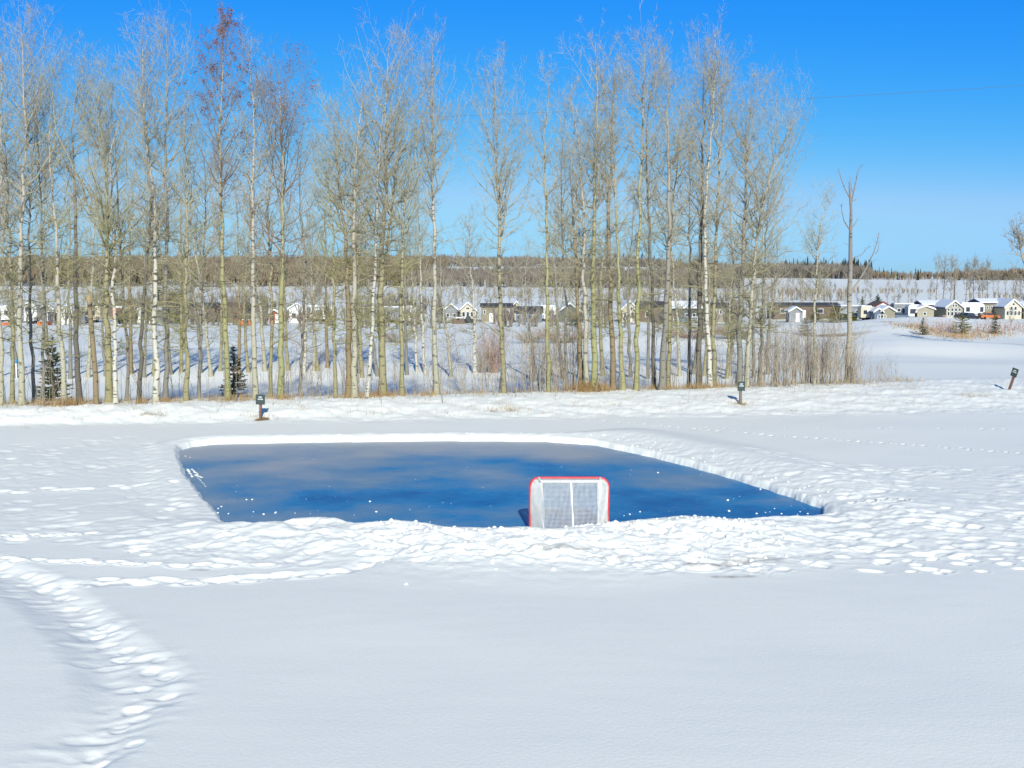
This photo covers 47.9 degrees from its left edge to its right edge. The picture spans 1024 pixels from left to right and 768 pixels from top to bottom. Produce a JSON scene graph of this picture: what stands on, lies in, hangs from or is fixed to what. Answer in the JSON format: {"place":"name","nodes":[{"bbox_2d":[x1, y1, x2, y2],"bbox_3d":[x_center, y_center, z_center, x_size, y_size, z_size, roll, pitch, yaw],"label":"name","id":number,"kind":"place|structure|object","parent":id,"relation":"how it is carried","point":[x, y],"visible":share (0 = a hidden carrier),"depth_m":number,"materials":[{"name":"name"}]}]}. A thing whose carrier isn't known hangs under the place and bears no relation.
{"place":"outdoors","nodes":[
{"label":"outdoors","id":0,"kind":"place"},
{"bbox_2d":[180,441,821,527],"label":"ice","id":1,"kind":"structure","parent":0,"point":[430,482],"depth_m":32.07,"materials":[{"name":"ice"}]},
{"bbox_2d":[529,476,609,527],"bbox_3d":[1.299,2.765,25.697,1.831,1.270,0.915,0,5,0],"label":"hockey goal","id":2,"kind":"object","parent":1,"relation":"on","point":[598,480],"visible":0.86,"depth_m":25.74,"materials":[{"name":"fabric"}]},
{"bbox_2d":[0,266,1023,767],"bbox_3d":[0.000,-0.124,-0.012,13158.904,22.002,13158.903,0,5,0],"label":"ground","id":3,"kind":"structure","parent":0,"point":[156,610],"depth_m":21.41,"materials":[{"name":"snow"}]},
{"bbox_2d":[0,143,32,377],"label":"aspen tree","id":4,"kind":"object","parent":3,"relation":"on","point":[8,294],"visible":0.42,"depth_m":87.73,"materials":[{"name":"grey plant"}]},
{"bbox_2d":[0,18,47,404],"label":"aspen tree","id":5,"kind":"object","parent":3,"relation":"on","point":[2,396],"visible":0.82,"depth_m":46.09,"materials":[{"name":"grey plant"}]},
{"bbox_2d":[0,98,50,402],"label":"aspen tree","id":6,"kind":"object","parent":3,"relation":"on","point":[12,356],"visible":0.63,"depth_m":47.37,"materials":[{"name":"grey plant"}]},
{"bbox_2d":[0,59,78,402],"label":"aspen tree","id":7,"kind":"object","parent":3,"relation":"on","point":[30,332],"visible":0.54,"depth_m":47.36,"materials":[{"name":"grey plant"}]},
{"bbox_2d":[0,0,82,405],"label":"aspen tree","id":8,"kind":"object","parent":3,"relation":"on","point":[20,343],"visible":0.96,"depth_m":45.91,"materials":[{"name":"grey plant"}]},
{"bbox_2d":[22,136,64,381],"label":"aspen tree","id":9,"kind":"object","parent":3,"relation":"on","point":[45,275],"visible":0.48,"depth_m":86.09,"materials":[{"name":"grey plant"}]},
{"bbox_2d":[1,25,90,400],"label":"aspen tree","id":10,"kind":"object","parent":3,"relation":"on","point":[43,321],"visible":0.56,"depth_m":48.13,"materials":[{"name":"grey plant"}]},
{"bbox_2d":[1,57,102,404],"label":"aspen tree","id":11,"kind":"object","parent":3,"relation":"on","point":[57,271],"visible":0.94,"depth_m":46.70,"materials":[{"name":"grey plant"}]},
{"bbox_2d":[35,337,74,400],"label":"spruce tree","id":12,"kind":"object","parent":3,"relation":"on","point":[52,365],"visible":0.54,"depth_m":61.09,"materials":[{"name":"green plant"}]},
{"bbox_2d":[45,181,89,378],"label":"aspen tree","id":13,"kind":"object","parent":3,"relation":"on","point":[70,371],"visible":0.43,"depth_m":87.84,"materials":[{"name":"grey plant"}]},
{"bbox_2d":[19,29,119,403],"bbox_3d":[-17.848,-6.460,46.760,3.915,15.611,3.241,0,5,0],"label":"aspen tree","id":14,"kind":"object","parent":3,"relation":"on","point":[78,384],"visible":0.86,"depth_m":46.86,"materials":[{"name":"grey plant"}]},
{"bbox_2d":[86,292,98,403],"bbox_3d":[-17.003,-1.238,46.694,0.397,5.009,0.252,0,5,0],"label":"broken snag","id":15,"kind":"object","parent":3,"relation":"on","point":[94,362],"visible":0.93,"depth_m":46.62,"materials":[{"name":"grey plant"}]},
{"bbox_2d":[71,134,117,377],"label":"aspen tree","id":16,"kind":"object","parent":3,"relation":"on","point":[88,372],"visible":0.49,"depth_m":87.90,"materials":[{"name":"grey plant"}]},
{"bbox_2d":[28,40,171,401],"bbox_3d":[-16.803,-6.368,47.078,5.536,15.370,6.075,0,5,0],"label":"aspen tree","id":17,"kind":"object","parent":3,"relation":"on","point":[107,343],"visible":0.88,"depth_m":46.92,"materials":[{"name":"grey plant"}]},
{"bbox_2d":[69,103,152,403],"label":"birch tree","id":18,"kind":"object","parent":3,"relation":"on","point":[114,367],"visible":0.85,"depth_m":46.98,"materials":[{"name":"white plant"}]},
{"bbox_2d":[76,56,147,400],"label":"aspen tree","id":19,"kind":"object","parent":3,"relation":"on","point":[127,344],"visible":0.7,"depth_m":48.04,"materials":[{"name":"grey plant"}]},
{"bbox_2d":[109,180,149,373],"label":"aspen tree","id":20,"kind":"object","parent":3,"relation":"on","point":[129,295],"visible":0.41,"depth_m":89.99,"materials":[{"name":"grey plant"}]},
{"bbox_2d":[94,68,202,401],"bbox_3d":[-14.751,-6.044,47.534,4.482,14.632,4.427,0,5,0],"label":"aspen tree","id":21,"kind":"object","parent":3,"relation":"on","point":[141,362],"visible":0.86,"depth_m":47.37,"materials":[{"name":"grey plant"}]},
{"bbox_2d":[92,0,209,401],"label":"birch tree","id":22,"kind":"object","parent":3,"relation":"on","point":[155,391],"visible":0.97,"depth_m":46.84,"materials":[{"name":"white plant"}]},
{"bbox_2d":[97,1,210,400],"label":"aspen tree","id":23,"kind":"object","parent":3,"relation":"on","point":[165,393],"visible":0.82,"depth_m":47.62,"materials":[{"name":"grey plant"}]},
{"bbox_2d":[164,157,203,372],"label":"aspen tree","id":24,"kind":"object","parent":3,"relation":"on","point":[181,340],"visible":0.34,"depth_m":90.14,"materials":[{"name":"grey plant"}]},
{"bbox_2d":[138,80,240,400],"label":"aspen tree","id":25,"kind":"object","parent":3,"relation":"on","point":[185,345],"visible":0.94,"depth_m":47.94,"materials":[{"name":"grey plant"}]},
{"bbox_2d":[168,190,220,372],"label":"aspen tree","id":26,"kind":"object","parent":3,"relation":"on","point":[196,320],"visible":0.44,"depth_m":89.66,"materials":[{"name":"grey plant"}]},
{"bbox_2d":[168,181,222,376],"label":"aspen tree","id":27,"kind":"object","parent":3,"relation":"on","point":[204,310],"visible":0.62,"depth_m":88.02,"materials":[{"name":"grey plant"}]},
{"bbox_2d":[160,115,243,397],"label":"aspen tree","id":28,"kind":"object","parent":3,"relation":"on","point":[201,321],"visible":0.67,"depth_m":50.08,"materials":[{"name":"grey plant"}]},
{"bbox_2d":[202,147,239,371],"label":"aspen tree","id":29,"kind":"object","parent":3,"relation":"on","point":[221,339],"visible":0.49,"depth_m":90.82,"materials":[{"name":"grey plant"}]},
{"bbox_2d":[175,0,267,400],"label":"poplar tree","id":30,"kind":"object","parent":3,"relation":"on","point":[220,183],"visible":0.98,"depth_m":48.08,"materials":[{"name":"grey plant"}]},
{"bbox_2d":[0,252,448,286],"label":"woods","id":31,"kind":"object","parent":3,"relation":"on","point":[135,278],"visible":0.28,"depth_m":680.48,"materials":[{"name":"plant"}]},
{"bbox_2d":[217,346,248,397],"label":"spruce tree","id":32,"kind":"object","parent":3,"relation":"on","point":[234,374],"visible":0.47,"depth_m":62.15,"materials":[{"name":"green plant"}]},
{"bbox_2d":[219,183,260,372],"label":"aspen tree","id":33,"kind":"object","parent":3,"relation":"on","point":[238,297],"visible":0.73,"depth_m":88.77,"materials":[{"name":"grey plant"}]},
{"bbox_2d":[228,196,264,372],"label":"aspen tree","id":34,"kind":"object","parent":3,"relation":"on","point":[244,301],"visible":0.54,"depth_m":89.45,"materials":[{"name":"grey plant"}]},
{"bbox_2d":[206,16,291,399],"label":"aspen tree","id":35,"kind":"object","parent":3,"relation":"on","point":[255,386],"visible":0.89,"depth_m":48.37,"materials":[{"name":"grey plant"}]},
{"bbox_2d":[225,139,278,371],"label":"aspen tree","id":36,"kind":"object","parent":3,"relation":"on","point":[262,337],"visible":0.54,"depth_m":89.64,"materials":[{"name":"grey plant"}]},
{"bbox_2d":[227,77,310,396],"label":"aspen tree","id":37,"kind":"object","parent":3,"relation":"on","point":[270,385],"visible":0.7,"depth_m":49.72,"materials":[{"name":"grey plant"}]},
{"bbox_2d":[258,169,298,370],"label":"aspen tree","id":38,"kind":"object","parent":3,"relation":"on","point":[285,343],"visible":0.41,"depth_m":89.97,"materials":[{"name":"grey plant"}]},
{"bbox_2d":[233,34,331,398],"bbox_3d":[-9.695,-6.813,49.070,4.158,15.894,4.638,0,5,0],"label":"poplar tree","id":39,"kind":"object","parent":3,"relation":"on","point":[280,387],"visible":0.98,"depth_m":48.68,"materials":[{"name":"grey plant"}]},
{"bbox_2d":[268,124,338,394],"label":"aspen tree","id":40,"kind":"object","parent":3,"relation":"on","point":[303,301],"visible":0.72,"depth_m":50.87,"materials":[{"name":"grey plant"}]},
{"bbox_2d":[284,188,324,372],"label":"birch tree","id":41,"kind":"object","parent":3,"relation":"on","point":[306,322],"visible":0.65,"depth_m":88.37,"materials":[{"name":"white plant"}]},
{"bbox_2d":[292,200,330,370],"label":"aspen tree","id":42,"kind":"object","parent":3,"relation":"on","point":[314,334],"visible":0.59,"depth_m":89.17,"materials":[{"name":"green plant"}]},
{"bbox_2d":[307,190,344,367],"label":"aspen tree","id":43,"kind":"object","parent":3,"relation":"on","point":[325,312],"visible":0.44,"depth_m":91.34,"materials":[{"name":"grey plant"}]},
{"bbox_2d":[292,115,375,397],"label":"aspen tree","id":44,"kind":"object","parent":3,"relation":"on","point":[335,293],"visible":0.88,"depth_m":49.21,"materials":[{"name":"grey plant"}]},
{"bbox_2d":[290,75,390,397],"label":"aspen tree","id":45,"kind":"object","parent":3,"relation":"on","point":[348,331],"visible":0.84,"depth_m":49.22,"materials":[{"name":"grey plant"}]},
{"bbox_2d":[331,190,373,377],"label":"aspen tree","id":46,"kind":"object","parent":3,"relation":"on","point":[359,348],"visible":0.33,"depth_m":86.61,"materials":[{"name":"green plant"}]},
{"bbox_2d":[295,49,410,397],"bbox_3d":[-6.889,-6.659,49.411,5.237,15.504,4.810,0,5,0],"label":"aspen tree","id":47,"kind":"object","parent":3,"relation":"on","point":[354,385],"visible":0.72,"depth_m":49.17,"materials":[{"name":"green plant"}]},
{"bbox_2d":[334,69,409,398],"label":"birch tree","id":48,"kind":"object","parent":3,"relation":"on","point":[371,342],"visible":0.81,"depth_m":49.09,"materials":[{"name":"white plant"}]},
{"bbox_2d":[16,379,736,407],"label":"orange grass","id":49,"kind":"structure","parent":3,"relation":"on","point":[582,388],"depth_m":49.97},
{"bbox_2d":[307,6,447,395],"bbox_3d":[-5.814,-7.852,50.088,5.679,17.780,5.956,-4,7,-37],"label":"poplar tree","id":50,"kind":"object","parent":3,"relation":"on","point":[382,357],"visible":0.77,"depth_m":49.45,"materials":[{"name":"grey plant"}]},
{"bbox_2d":[0,303,764,408],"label":"undergrowth","id":51,"kind":"object","parent":3,"relation":"on","point":[545,369],"visible":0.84,"depth_m":52.23,"materials":[{"name":"plant"}]},
{"bbox_2d":[5,286,766,328],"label":"camp scrub","id":52,"kind":"object","parent":3,"relation":"on","point":[506,317],"visible":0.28,"depth_m":239.48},
{"bbox_2d":[349,60,438,338],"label":"aspen tree","id":53,"kind":"object","parent":3,"relation":"on","point":[388,231],"visible":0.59,"depth_m":50.10,"materials":[{"name":"grey plant"}]},
{"bbox_2d":[387,164,420,374],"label":"aspen tree","id":54,"kind":"object","parent":3,"relation":"on","point":[406,347],"visible":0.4,"depth_m":87.60,"materials":[{"name":"grey plant"}]},
{"bbox_2d":[362,94,457,395],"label":"aspen tree","id":55,"kind":"object","parent":3,"relation":"on","point":[401,345],"visible":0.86,"depth_m":49.90,"materials":[{"name":"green plant"}]},
{"bbox_2d":[392,214,430,372],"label":"birch tree","id":56,"kind":"object","parent":3,"relation":"on","point":[415,318],"visible":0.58,"depth_m":89.75,"materials":[{"name":"white plant"}]},
{"bbox_2d":[406,163,436,373],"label":"birch tree","id":57,"kind":"object","parent":3,"relation":"on","point":[420,290],"visible":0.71,"depth_m":88.85,"materials":[{"name":"white plant"}]},
{"bbox_2d":[402,11,475,394],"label":"aspen tree","id":58,"kind":"object","parent":3,"relation":"on","point":[434,328],"visible":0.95,"depth_m":50.02,"materials":[{"name":"grey plant"}]},
{"bbox_2d":[419,251,467,377],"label":"aspen tree","id":59,"kind":"object","parent":3,"relation":"on","point":[444,323],"visible":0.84,"depth_m":86.01,"materials":[{"name":"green plant"}]},
{"bbox_2d":[0,375,933,406],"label":"dry grass","id":60,"kind":"structure","parent":3,"relation":"on","point":[419,393],"depth_m":50.86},
{"bbox_2d":[449,202,494,373],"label":"birch tree","id":61,"kind":"object","parent":3,"relation":"on","point":[472,264],"visible":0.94,"depth_m":88.13,"materials":[{"name":"white plant"}]},
{"bbox_2d":[470,308,511,372],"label":"willow bush","id":62,"kind":"object","parent":3,"relation":"on","point":[497,359],"visible":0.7,"depth_m":89.47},
{"bbox_2d":[449,42,543,392],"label":"aspen tree","id":63,"kind":"object","parent":3,"relation":"on","point":[501,181],"visible":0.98,"depth_m":50.92,"materials":[{"name":"grey plant"}]},
{"bbox_2d":[1,382,1021,428],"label":"weeds","id":64,"kind":"object","parent":3,"relation":"on","point":[519,405],"visible":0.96,"depth_m":48.11,"materials":[{"name":"beige plant"}]},
{"bbox_2d":[0,280,1023,301],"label":"hedgerow","id":65,"kind":"object","parent":3,"relation":"on","point":[840,292],"visible":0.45,"depth_m":420.35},
{"bbox_2d":[503,230,554,380],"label":"aspen tree","id":66,"kind":"object","parent":3,"relation":"on","point":[525,299],"visible":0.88,"depth_m":83.96,"materials":[{"name":"grey plant"}]},
{"bbox_2d":[513,49,588,391],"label":"aspen tree","id":67,"kind":"object","parent":3,"relation":"on","point":[547,329],"visible":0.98,"depth_m":51.59,"materials":[{"name":"grey plant"}]},
{"bbox_2d":[530,196,572,378],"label":"aspen tree","id":68,"kind":"object","parent":3,"relation":"on","point":[555,289],"visible":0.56,"depth_m":85.72,"materials":[{"name":"grey plant"}]},
{"bbox_2d":[534,71,588,389],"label":"aspen tree","id":69,"kind":"object","parent":3,"relation":"on","point":[565,331],"visible":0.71,"depth_m":53.58,"materials":[{"name":"grey plant"}]},
{"bbox_2d":[540,131,607,387],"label":"aspen tree","id":70,"kind":"object","parent":3,"relation":"on","point":[576,295],"visible":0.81,"depth_m":52.41,"materials":[{"name":"grey plant"}]},
{"bbox_2d":[338,432,828,584],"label":"snow chunks","id":71,"kind":"object","parent":3,"relation":"on","point":[575,532],"visible":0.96,"depth_m":24.40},
{"bbox_2d":[546,71,625,386],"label":"aspen tree","id":72,"kind":"object","parent":3,"relation":"on","point":[585,319],"visible":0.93,"depth_m":51.80,"materials":[{"name":"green plant"}]},
{"bbox_2d":[553,7,635,389],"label":"aspen tree","id":73,"kind":"object","parent":3,"relation":"on","point":[594,373],"visible":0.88,"depth_m":51.66,"materials":[{"name":"grey plant"}]},
{"bbox_2d":[563,40,641,389],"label":"aspen tree","id":74,"kind":"object","parent":3,"relation":"on","point":[612,358],"visible":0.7,"depth_m":52.23,"materials":[{"name":"grey plant"}]},
{"bbox_2d":[581,160,630,375],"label":"aspen tree","id":75,"kind":"object","parent":3,"relation":"on","point":[600,316],"visible":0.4,"depth_m":86.61,"materials":[{"name":"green plant"}]},
{"bbox_2d":[406,254,807,288],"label":"woods","id":76,"kind":"object","parent":3,"relation":"on","point":[458,275],"visible":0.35,"depth_m":691.60,"materials":[{"name":"plant"}]},
{"bbox_2d":[584,67,644,389],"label":"aspen tree","id":77,"kind":"object","parent":3,"relation":"on","point":[623,382],"visible":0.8,"depth_m":52.02,"materials":[{"name":"grey plant"}]},
{"bbox_2d":[615,174,646,377],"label":"aspen tree","id":78,"kind":"object","parent":3,"relation":"on","point":[630,257],"visible":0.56,"depth_m":86.33,"materials":[{"name":"grey plant"}]},
{"bbox_2d":[601,0,686,390],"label":"aspen tree","id":79,"kind":"object","parent":3,"relation":"on","point":[636,333],"visible":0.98,"depth_m":51.90,"materials":[{"name":"grey plant"}]},
{"bbox_2d":[632,146,667,378],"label":"aspen tree","id":80,"kind":"object","parent":3,"relation":"on","point":[648,339],"visible":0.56,"depth_m":84.59,"materials":[{"name":"grey plant"}]},
{"bbox_2d":[622,25,682,388],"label":"aspen tree","id":81,"kind":"object","parent":3,"relation":"on","point":[653,320],"visible":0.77,"depth_m":53.76,"materials":[{"name":"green plant"}]},
{"bbox_2d":[617,45,706,389],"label":"aspen tree","id":82,"kind":"object","parent":3,"relation":"on","point":[662,382],"visible":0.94,"depth_m":52.69,"materials":[{"name":"grey plant"}]},
{"bbox_2d":[642,83,705,386],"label":"aspen tree","id":83,"kind":"object","parent":3,"relation":"on","point":[668,364],"visible":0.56,"depth_m":54.76,"materials":[{"name":"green plant"}]},
{"bbox_2d":[652,172,696,375],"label":"aspen tree","id":84,"kind":"object","parent":3,"relation":"on","point":[678,320],"visible":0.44,"depth_m":86.68,"materials":[{"name":"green plant"}]},
{"bbox_2d":[649,100,723,386],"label":"aspen tree","id":85,"kind":"object","parent":3,"relation":"on","point":[690,324],"visible":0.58,"depth_m":55.30,"materials":[{"name":"grey plant"}]},
{"bbox_2d":[650,19,741,388],"bbox_3d":[8.422,-8.071,53.427,4.577,17.618,4.190,1,6,14],"label":"aspen tree","id":86,"kind":"object","parent":3,"relation":"on","point":[700,328],"visible":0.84,"depth_m":53.28,"materials":[{"name":"grey plant"}]},
{"bbox_2d":[672,3,740,387],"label":"birch tree","id":87,"kind":"object","parent":3,"relation":"on","point":[707,327],"visible":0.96,"depth_m":52.84,"materials":[{"name":"white plant"}]},
{"bbox_2d":[676,16,764,385],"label":"aspen tree","id":88,"kind":"object","parent":3,"relation":"on","point":[713,347],"visible":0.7,"depth_m":54.11,"materials":[{"name":"grey plant"}]},
{"bbox_2d":[716,245,748,378],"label":"aspen tree","id":89,"kind":"object","parent":3,"relation":"on","point":[729,309],"visible":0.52,"depth_m":85.54,"materials":[{"name":"grey plant"}]},
{"bbox_2d":[718,173,749,375],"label":"aspen tree","id":90,"kind":"object","parent":3,"relation":"on","point":[733,262],"visible":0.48,"depth_m":86.10,"materials":[{"name":"grey plant"}]},
{"bbox_2d":[708,59,784,386],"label":"aspen tree","id":91,"kind":"object","parent":3,"relation":"on","point":[739,370],"visible":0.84,"depth_m":54.03,"materials":[{"name":"grey plant"}]},
{"bbox_2d":[698,59,818,386],"bbox_3d":[11.269,-7.446,53.637,5.802,16.290,6.747,0,5,0],"label":"poplar tree","id":92,"kind":"object","parent":3,"relation":"on","point":[751,315],"visible":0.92,"depth_m":53.63,"materials":[{"name":"grey plant"}]},
{"bbox_2d":[736,139,799,383],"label":"aspen tree","id":93,"kind":"object","parent":3,"relation":"on","point":[764,312],"visible":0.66,"depth_m":55.32,"materials":[{"name":"grey plant"}]},
{"bbox_2d":[749,216,796,374],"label":"aspen tree","id":94,"kind":"object","parent":3,"relation":"on","point":[772,301],"visible":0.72,"depth_m":86.51,"materials":[{"name":"grey plant"}]},
{"bbox_2d":[691,259,873,279],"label":"woods","id":95,"kind":"object","parent":3,"relation":"on","point":[857,272],"visible":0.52,"depth_m":1139.96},
{"bbox_2d":[767,302,839,319],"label":"long cabin","id":96,"kind":"object","parent":3,"relation":"on","point":[824,306],"visible":0.5,"depth_m":271.65,"materials":[{"name":"brown"}]},
{"bbox_2d":[789,177,842,383],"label":"aspen tree","id":97,"kind":"object","parent":3,"relation":"on","point":[816,276],"visible":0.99,"depth_m":55.82,"materials":[{"name":"grey plant"}]},
{"bbox_2d":[741,305,902,390],"bbox_3d":[14.483,-1.721,56.452,8.818,4.514,6.683,-4,7,-39],"label":"thicket","id":98,"kind":"object","parent":3,"relation":"on","point":[776,359],"visible":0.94,"depth_m":55.65,"materials":[{"name":"plant"}]},
{"bbox_2d":[828,165,881,382],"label":"dead tree","id":99,"kind":"object","parent":3,"relation":"on","point":[850,289],"visible":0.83,"depth_m":57.26,"materials":[{"name":"wood"}]},
{"bbox_2d":[872,267,1023,279],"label":"woods","id":100,"kind":"object","parent":3,"relation":"on","point":[928,274],"visible":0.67,"depth_m":1228.95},
{"bbox_2d":[932,299,964,317],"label":"glass gable cabin","id":101,"kind":"object","parent":3,"relation":"on","point":[947,308],"visible":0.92,"depth_m":259.72,"materials":[{"name":"beige"}]},
{"bbox_2d":[909,314,1023,336],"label":"marsh brush","id":102,"kind":"object","parent":3,"relation":"on","point":[953,324],"visible":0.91,"depth_m":148.85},
{"bbox_2d":[993,298,1023,318],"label":"glass gable cabin","id":103,"kind":"object","parent":3,"relation":"on","point":[1001,307],"visible":0.87,"depth_m":261.74,"materials":[{"name":"beige"}]},
{"bbox_2d":[1001,212,1023,323],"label":"bare tree","id":104,"kind":"object","parent":3,"relation":"on","point":[1020,240],"visible":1,"depth_m":117.79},
{"bbox_2d":[0,0,1023,275],"label":"sky","id":105,"kind":"structure","parent":0,"point":[942,172],"materials":[{"name":"blue"}]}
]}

